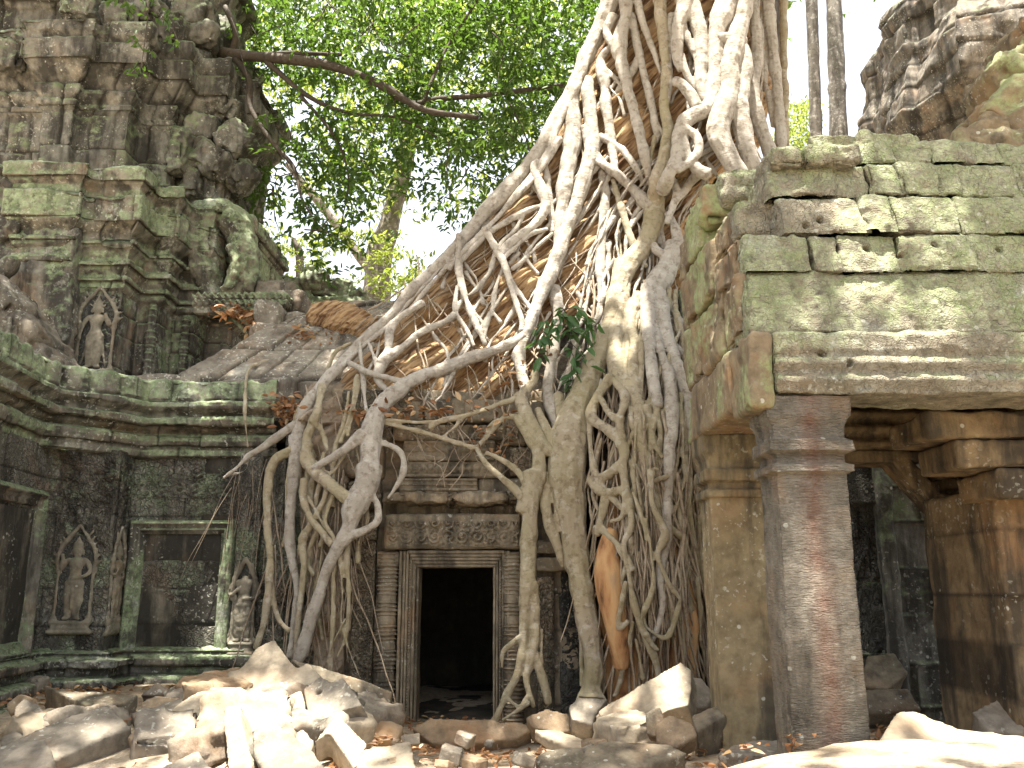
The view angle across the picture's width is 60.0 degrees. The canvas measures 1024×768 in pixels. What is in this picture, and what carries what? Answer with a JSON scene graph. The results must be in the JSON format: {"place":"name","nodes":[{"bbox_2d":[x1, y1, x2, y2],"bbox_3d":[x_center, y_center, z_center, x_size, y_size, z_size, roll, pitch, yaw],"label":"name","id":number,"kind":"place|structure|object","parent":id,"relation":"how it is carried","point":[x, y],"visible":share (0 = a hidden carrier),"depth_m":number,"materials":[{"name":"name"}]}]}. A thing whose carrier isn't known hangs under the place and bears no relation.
{"place":"outdoors","nodes":[
{"label":"outdoors","id":0,"kind":"place"},
{"bbox_2d":[0,683,1023,767],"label":"ground","id":1,"kind":"structure","parent":0,"point":[908,753],"depth_m":4.69,"materials":[{"name":"beige stone"}]},
{"bbox_2d":[0,732,22,746],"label":"stone block","id":2,"kind":"object","parent":1,"relation":"on","point":[11,737],"depth_m":6.57,"materials":[{"name":"grey stone"}]},
{"bbox_2d":[7,694,37,716],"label":"stone block","id":3,"kind":"object","parent":1,"relation":"on","point":[13,703],"depth_m":7.13,"materials":[{"name":"grey stone"}]},
{"bbox_2d":[0,739,55,767],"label":"stone block","id":4,"kind":"object","parent":1,"relation":"on","point":[36,754],"depth_m":5.44,"materials":[{"name":"grey stone"}]},
{"bbox_2d":[3,708,54,736],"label":"loose stone","id":5,"kind":"object","parent":1,"relation":"on","point":[26,723],"visible":0.26,"depth_m":6.67,"materials":[{"name":"stone"}]},
{"bbox_2d":[14,699,49,726],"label":"stone block","id":6,"kind":"object","parent":1,"relation":"on","point":[23,706],"depth_m":6.89,"materials":[{"name":"grey stone"}]},
{"bbox_2d":[24,675,49,692],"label":"loose stone","id":7,"kind":"object","parent":1,"relation":"on","point":[40,681],"visible":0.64,"depth_m":8.90,"materials":[{"name":"grey stone"}]},
{"bbox_2d":[6,705,130,767],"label":"stone block","id":8,"kind":"object","parent":1,"relation":"on","point":[88,736],"depth_m":6.10,"materials":[{"name":"grey stone"}]},
{"bbox_2d":[43,703,131,725],"bbox_3d":[-3.347,2.670,6.970,0.365,0.343,0.641,-5,-14,23],"label":"loose stone","id":9,"kind":"object","parent":1,"relation":"on","point":[54,716],"visible":0.29,"depth_m":6.77,"materials":[{"name":"grey stone"}]},
{"bbox_2d":[43,686,137,723],"bbox_3d":[-3.594,2.692,7.296,0.980,0.352,0.375,-4,-13,16],"label":"stone block","id":10,"kind":"object","parent":1,"relation":"on","point":[57,698],"depth_m":7.30,"materials":[{"name":"grey stone"}]},
{"bbox_2d":[128,733,167,756],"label":"stone block","id":11,"kind":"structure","parent":1,"relation":"on","point":[130,737],"depth_m":6.13,"materials":[{"name":"beige stone"}]},
{"bbox_2d":[141,683,167,701],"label":"stone block","id":12,"kind":"object","parent":1,"relation":"on","point":[156,689],"depth_m":7.51,"materials":[{"name":"grey stone"}]},
{"bbox_2d":[0,0,313,713],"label":"temple tower","id":13,"kind":"structure","parent":1,"relation":"on","point":[129,226],"depth_m":11.43,"materials":[{"name":"stone"}]},
{"bbox_2d":[0,480,48,659],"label":"blind window","id":14,"kind":"structure","parent":13,"relation":"in","point":[22,531],"depth_m":9.07,"materials":[{"name":"stone"}]},
{"bbox_2d":[104,0,179,77],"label":"hanging sprig","id":15,"kind":"object","parent":13,"relation":"hanging from","point":[165,22],"visible":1,"depth_m":10.18,"materials":[{"name":"green plant"}]},
{"bbox_2d":[118,520,236,649],"bbox_3d":[-3.773,2.354,10.029,1.193,1.607,0.177,0,-13,0],"label":"blind window","id":16,"kind":"structure","parent":13,"relation":"in","point":[149,540],"depth_m":10.05,"materials":[{"name":"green stone"}]},
{"bbox_2d":[130,687,183,725],"bbox_3d":[-2.682,2.618,6.978,0.489,0.398,0.491,-8,-15,32],"label":"loose stone","id":17,"kind":"object","parent":1,"relation":"on","point":[171,705],"visible":0.1,"depth_m":6.92,"materials":[{"name":"grey stone"}]},
{"bbox_2d":[141,696,179,707],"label":"stone block","id":18,"kind":"object","parent":1,"relation":"on","point":[155,701],"depth_m":6.95,"materials":[{"name":"beige stone"}]},
{"bbox_2d":[129,707,196,759],"bbox_3d":[-2.437,2.502,6.199,0.434,0.447,0.520,4,-13,-15],"label":"loose stone","id":19,"kind":"object","parent":1,"relation":"on","point":[156,729],"visible":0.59,"depth_m":6.11,"materials":[{"name":"grey stone"}]},
{"bbox_2d":[166,691,182,696],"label":"loose stone","id":20,"kind":"object","parent":1,"relation":"on","point":[172,694],"visible":0.08,"depth_m":7.06,"materials":[{"name":"grey stone"}]},
{"bbox_2d":[162,752,210,767],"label":"stone block","id":21,"kind":"object","parent":1,"relation":"on","point":[194,760],"depth_m":5.61,"materials":[{"name":"grey stone"}]},
{"bbox_2d":[167,721,227,766],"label":"loose stone","id":22,"kind":"object","parent":1,"relation":"on","point":[208,743],"visible":0.5,"depth_m":5.83,"materials":[{"name":"grey stone"}]},
{"bbox_2d":[173,687,221,717],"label":"stone block","id":23,"kind":"object","parent":1,"relation":"on","point":[191,702],"depth_m":6.65,"materials":[{"name":"stone"}]},
{"bbox_2d":[174,667,239,688],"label":"stone block","id":24,"kind":"object","parent":1,"relation":"on","point":[183,679],"depth_m":7.64,"materials":[{"name":"grey stone"}]},
{"bbox_2d":[182,670,252,700],"bbox_3d":[-2.304,2.557,7.119,0.580,0.473,0.800,0,-13,0],"label":"loose stone","id":25,"kind":"object","parent":1,"relation":"on","point":[206,681],"visible":0.3,"depth_m":6.89,"materials":[{"name":"beige stone"}]},
{"bbox_2d":[223,705,257,767],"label":"stone block","id":26,"kind":"object","parent":1,"relation":"on","point":[238,730],"depth_m":5.79,"materials":[{"name":"stone"}]},
{"bbox_2d":[195,687,295,727],"bbox_3d":[-1.937,2.485,6.521,0.742,0.526,0.588,3,-13,-13],"label":"loose stone","id":27,"kind":"object","parent":1,"relation":"on","point":[213,704],"visible":0.43,"depth_m":6.35,"materials":[{"name":"stone"}]},
{"bbox_2d":[248,725,296,761],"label":"loose stone","id":28,"kind":"object","parent":1,"relation":"on","point":[290,730],"visible":0.09,"depth_m":5.84,"materials":[{"name":"grey stone"}]},
{"bbox_2d":[226,641,320,688],"bbox_3d":[-1.956,2.429,7.216,0.936,0.636,0.622,-10,-16,38],"label":"stone block","id":29,"kind":"object","parent":1,"relation":"on","point":[267,663],"depth_m":7.19,"materials":[{"name":"stone"}]},
{"bbox_2d":[244,682,309,709],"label":"loose stone","id":30,"kind":"object","parent":1,"relation":"on","point":[291,688],"visible":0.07,"depth_m":6.88,"materials":[{"name":"grey stone"}]},
{"bbox_2d":[241,705,314,753],"bbox_3d":[-1.614,2.432,6.086,0.815,0.383,0.307,-6,-14,25],"label":"stone block","id":31,"kind":"object","parent":1,"relation":"on","point":[262,719],"depth_m":6.11,"materials":[{"name":"stone"}]},
{"bbox_2d":[253,728,324,767],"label":"stone block","id":32,"kind":"object","parent":1,"relation":"on","point":[272,748],"depth_m":5.52,"materials":[{"name":"grey stone"}]},
{"bbox_2d":[290,691,305,708],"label":"stone block","id":33,"kind":"object","parent":1,"relation":"on","point":[299,701],"depth_m":6.69,"materials":[{"name":"stone"}]},
{"bbox_2d":[277,707,352,759],"bbox_3d":[-1.543,2.522,6.305,0.689,0.370,0.604,-9,-15,33],"label":"loose stone","id":34,"kind":"object","parent":1,"relation":"on","point":[314,725],"visible":0.23,"depth_m":6.19,"materials":[{"name":"grey stone"}]},
{"bbox_2d":[274,265,371,410],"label":"ruined wall","id":35,"kind":"structure","parent":1,"relation":"on","point":[310,285],"depth_m":15.98,"materials":[{"name":"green stone"}]},
{"bbox_2d":[304,677,367,717],"bbox_3d":[-1.339,2.492,6.820,0.556,0.441,0.490,0,-13,0],"label":"stone block","id":36,"kind":"object","parent":1,"relation":"on","point":[321,694],"depth_m":6.73,"materials":[{"name":"grey stone"}]},
{"bbox_2d":[315,714,365,767],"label":"stone block","id":37,"kind":"object","parent":1,"relation":"on","point":[340,743],"depth_m":5.97,"materials":[{"name":"stone"}]},
{"bbox_2d":[291,660,391,702],"bbox_3d":[-1.537,2.771,7.959,0.934,0.569,0.336,0,-13,0],"label":"stone block","id":38,"kind":"object","parent":1,"relation":"on","point":[358,685],"depth_m":7.94,"materials":[{"name":"beige stone"}]},
{"bbox_2d":[262,220,434,300],"bbox_3d":[-3.681,0.368,17.385,4.558,8.139,2.894,0,-13,0],"label":"background tree","id":39,"kind":"object","parent":1,"relation":"on","point":[300,261],"visible":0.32,"depth_m":17.89,"materials":[{"name":"green plant"}]},
{"bbox_2d":[321,710,377,749],"bbox_3d":[-1.267,2.584,6.592,0.334,0.320,0.484,-12,-18,43],"label":"loose stone","id":40,"kind":"object","parent":1,"relation":"on","point":[364,729],"visible":0.2,"depth_m":6.59,"materials":[{"name":"stone"}]},
{"bbox_2d":[351,689,365,704],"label":"loose stone","id":41,"kind":"object","parent":1,"relation":"on","point":[362,702],"visible":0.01,"depth_m":7.43,"materials":[{"name":"grey stone"}]},
{"bbox_2d":[358,691,405,725],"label":"loose stone","id":42,"kind":"object","parent":1,"relation":"on","point":[378,708],"visible":0.42,"depth_m":7.51,"materials":[{"name":"grey stone"}]},
{"bbox_2d":[356,742,414,767],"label":"stone block","id":43,"kind":"object","parent":1,"relation":"on","point":[378,757],"depth_m":5.76,"materials":[{"name":"stone"}]},
{"bbox_2d":[387,757,396,763],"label":"loose stone","id":44,"kind":"object","parent":43,"relation":"on","point":[392,760],"visible":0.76,"depth_m":5.73,"materials":[{"name":"beige stone"}]},
{"bbox_2d":[413,754,420,763],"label":"loose stone","id":45,"kind":"object","parent":43,"relation":"on","point":[416,758],"visible":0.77,"depth_m":5.85,"materials":[{"name":"grey stone"}]},
{"bbox_2d":[372,721,402,746],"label":"stone block","id":46,"kind":"object","parent":1,"relation":"on","point":[387,728],"depth_m":7.24,"materials":[{"name":"beige stone"}]},
{"bbox_2d":[391,738,400,745],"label":"loose stone","id":47,"kind":"object","parent":1,"relation":"on","point":[395,741],"visible":0.68,"depth_m":6.58,"materials":[{"name":"beige stone"}]},
{"bbox_2d":[216,0,599,289],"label":"forest tree","id":48,"kind":"object","parent":1,"relation":"on","point":[464,34],"visible":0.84,"depth_m":14.43,"materials":[{"name":"green plant"}]},
{"bbox_2d":[401,733,419,745],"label":"loose stone","id":49,"kind":"object","parent":1,"relation":"on","point":[413,739],"visible":0.81,"depth_m":6.68,"materials":[{"name":"grey stone"}]},
{"bbox_2d":[245,0,597,300],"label":"background tree","id":50,"kind":"object","parent":1,"relation":"on","point":[390,218],"visible":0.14,"depth_m":21.04,"materials":[{"name":"green plant"}]},
{"bbox_2d":[178,280,680,726],"bbox_3d":[-0.839,1.300,11.473,7.136,6.316,4.071,0,-13,0],"label":"temple gallery","id":51,"kind":"object","parent":1,"relation":"on","point":[441,567],"visible":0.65,"depth_m":9.73,"materials":[{"name":"stone"}]},
{"bbox_2d":[306,300,378,336],"bbox_3d":[-2.082,-0.760,11.553,1.335,0.741,0.508,-6,-14,23],"label":"log","id":52,"kind":"object","parent":51,"relation":"on","point":[336,315],"visible":0.61,"depth_m":11.43,"materials":[{"name":"orange wood"}]},
{"bbox_2d":[207,301,552,457],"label":"leaf litter","id":53,"kind":"object","parent":51,"relation":"on","point":[286,416],"visible":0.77,"depth_m":9.95,"materials":[{"name":"brown plant"}]},
{"bbox_2d":[434,759,453,767],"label":"loose stone","id":54,"kind":"object","parent":1,"relation":"on","point":[438,763],"visible":1,"depth_m":5.61,"materials":[{"name":"beige stone"}]},
{"bbox_2d":[438,743,464,767],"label":"loose stone","id":55,"kind":"object","parent":1,"relation":"on","point":[452,753],"visible":0.78,"depth_m":5.97,"materials":[{"name":"grey stone"}]},
{"bbox_2d":[454,730,475,748],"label":"loose stone","id":56,"kind":"object","parent":1,"relation":"on","point":[465,739],"visible":1,"depth_m":6.72,"materials":[{"name":"grey stone"}]},
{"bbox_2d":[413,718,530,751],"bbox_3d":[-0.359,3.271,8.158,1.093,0.368,0.364,0,-13,0],"label":"stone block","id":57,"kind":"object","parent":1,"relation":"on","point":[436,732],"depth_m":8.09,"materials":[{"name":"brown stone"}]},
{"bbox_2d":[0,681,945,767],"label":"leaf litter","id":58,"kind":"object","parent":1,"relation":"on","point":[421,748],"visible":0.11,"depth_m":7.13,"materials":[{"name":"brown plant"}]},
{"bbox_2d":[461,754,487,767],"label":"loose stone","id":59,"kind":"object","parent":1,"relation":"on","point":[472,761],"visible":1,"depth_m":5.65,"materials":[{"name":"beige stone"}]},
{"bbox_2d":[180,0,789,721],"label":"strangler fig","id":60,"kind":"object","parent":1,"relation":"on","point":[656,120],"visible":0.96,"depth_m":10.12,"materials":[{"name":"beige plant"}]},
{"bbox_2d":[524,305,605,392],"bbox_3d":[0.589,-0.413,9.911,0.913,1.049,0.360,0,-13,0],"label":"epiphyte plant","id":61,"kind":"object","parent":60,"relation":"on","point":[549,330],"visible":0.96,"depth_m":9.94,"materials":[{"name":"green plant"}]},
{"bbox_2d":[484,739,494,747],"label":"loose stone","id":62,"kind":"object","parent":1,"relation":"on","point":[489,743],"visible":1,"depth_m":6.54,"materials":[{"name":"grey stone"}]},
{"bbox_2d":[511,750,536,767],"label":"loose stone","id":63,"kind":"object","parent":1,"relation":"on","point":[522,759],"visible":1,"depth_m":5.77,"materials":[{"name":"grey stone"}]},
{"bbox_2d":[526,709,570,743],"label":"stone block","id":64,"kind":"object","parent":1,"relation":"on","point":[546,719],"depth_m":8.03,"materials":[{"name":"beige stone"}]},
{"bbox_2d":[535,730,581,749],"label":"stone block","id":65,"kind":"object","parent":1,"relation":"on","point":[551,740],"depth_m":6.88,"materials":[{"name":"stone"}]},
{"bbox_2d":[536,748,583,767],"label":"stone block","id":66,"kind":"object","parent":1,"relation":"on","point":[566,758],"depth_m":6.04,"materials":[{"name":"grey stone"}]},
{"bbox_2d":[582,744,593,752],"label":"loose stone","id":67,"kind":"object","parent":66,"relation":"on","point":[585,747],"visible":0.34,"depth_m":6.25,"materials":[{"name":"grey stone"}]},
{"bbox_2d":[569,698,607,739],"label":"stone block","id":68,"kind":"object","parent":1,"relation":"on","point":[583,713],"depth_m":7.82,"materials":[{"name":"grey stone"}]},
{"bbox_2d":[581,738,606,747],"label":"loose stone","id":69,"kind":"object","parent":1,"relation":"on","point":[587,741],"visible":0.38,"depth_m":6.42,"materials":[{"name":"brown stone"}]},
{"bbox_2d":[593,710,655,743],"bbox_3d":[0.881,2.737,6.852,0.418,0.368,0.514,4,-13,-16],"label":"loose stone","id":70,"kind":"object","parent":1,"relation":"on","point":[627,726],"visible":0.39,"depth_m":6.76,"materials":[{"name":"stone"}]},
{"bbox_2d":[581,741,686,767],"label":"stone block","id":71,"kind":"object","parent":1,"relation":"on","point":[610,754],"depth_m":5.93,"materials":[{"name":"grey stone"}]},
{"bbox_2d":[599,663,697,724],"bbox_3d":[1.152,2.705,7.389,0.854,0.722,0.489,0,-13,0],"label":"stone block","id":72,"kind":"object","parent":1,"relation":"on","point":[672,691],"depth_m":7.36,"materials":[{"name":"stone"}]},
{"bbox_2d":[645,708,663,741],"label":"stone block","id":73,"kind":"object","parent":1,"relation":"on","point":[654,717],"depth_m":6.52,"materials":[{"name":"grey stone"}]},
{"bbox_2d":[655,716,696,753],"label":"stone block","id":74,"kind":"object","parent":1,"relation":"on","point":[677,733],"depth_m":6.30,"materials":[{"name":"brown stone"}]},
{"bbox_2d":[693,678,710,713],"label":"stone block","id":75,"kind":"object","parent":1,"relation":"on","point":[703,698],"depth_m":7.45,"materials":[{"name":"grey stone"}]},
{"bbox_2d":[692,706,726,756],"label":"stone block","id":76,"kind":"object","parent":1,"relation":"on","point":[709,725],"depth_m":6.56,"materials":[{"name":"grey stone"}]},
{"bbox_2d":[718,740,777,767],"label":"stone block","id":77,"kind":"object","parent":1,"relation":"on","point":[737,755],"depth_m":5.72,"materials":[{"name":"grey stone"}]},
{"bbox_2d":[775,0,779,57],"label":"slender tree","id":78,"kind":"object","parent":1,"relation":"on","point":[777,2],"visible":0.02,"depth_m":15.77,"materials":[{"name":"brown plant"}]},
{"bbox_2d":[772,93,828,149],"bbox_3d":[8.925,-1.259,26.529,2.209,17.534,4.089,-4,-13,16],"label":"background tree","id":79,"kind":"object","parent":1,"relation":"on","point":[799,121],"visible":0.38,"depth_m":27.57,"materials":[{"name":"green plant"}]},
{"bbox_2d":[678,289,944,722],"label":"carved wall","id":80,"kind":"structure","parent":1,"relation":"on","point":[894,593],"depth_m":8.98,"materials":[{"name":"black stone"}]},
{"bbox_2d":[805,0,822,136],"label":"slender tree","id":81,"kind":"object","parent":1,"relation":"on","point":[814,84],"visible":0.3,"depth_m":21.12,"materials":[{"name":"grey plant"}]},
{"bbox_2d":[788,0,875,136],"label":"slender tree","id":82,"kind":"object","parent":1,"relation":"on","point":[836,90],"visible":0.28,"depth_m":23.29,"materials":[{"name":"grey plant"}]},
{"bbox_2d":[679,129,1023,753],"label":"stone porch","id":83,"kind":"object","parent":1,"relation":"on","point":[849,303],"visible":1,"depth_m":6.03,"materials":[{"name":"grey stone"}]},
{"bbox_2d":[945,17,1023,145],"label":"ruined gable","id":84,"kind":"structure","parent":83,"relation":"on","point":[993,99],"depth_m":7.54,"materials":[{"name":"green stone"}]},
{"bbox_2d":[866,689,920,728],"bbox_3d":[3.325,2.932,7.943,0.537,0.389,0.383,0,-13,0],"label":"stone block","id":85,"kind":"object","parent":1,"relation":"on","point":[885,706],"depth_m":7.84,"materials":[{"name":"grey stone"}]},
{"bbox_2d":[857,0,1023,140],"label":"tower","id":86,"kind":"structure","parent":1,"relation":"on","point":[923,67],"depth_m":18.96,"materials":[{"name":"stone"}]},
{"bbox_2d":[880,712,1023,741],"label":"stone block","id":87,"kind":"object","parent":1,"relation":"on","point":[910,725],"depth_m":5.07,"materials":[{"name":"stone"}]},
{"bbox_2d":[972,700,1023,736],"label":"stone block","id":88,"kind":"object","parent":1,"relation":"on","point":[994,717],"depth_m":6.04,"materials":[{"name":"grey stone"}]},
{"bbox_2d":[248,0,898,300],"label":"sky","id":89,"kind":"structure","parent":0,"point":[862,35],"materials":[{"name":"white"}]},
{"bbox_2d":[864,653,906,689],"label":"stone block","id":90,"kind":"object","parent":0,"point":[887,671],"depth_m":8.49,"materials":[{"name":"grey stone"}]}
]}

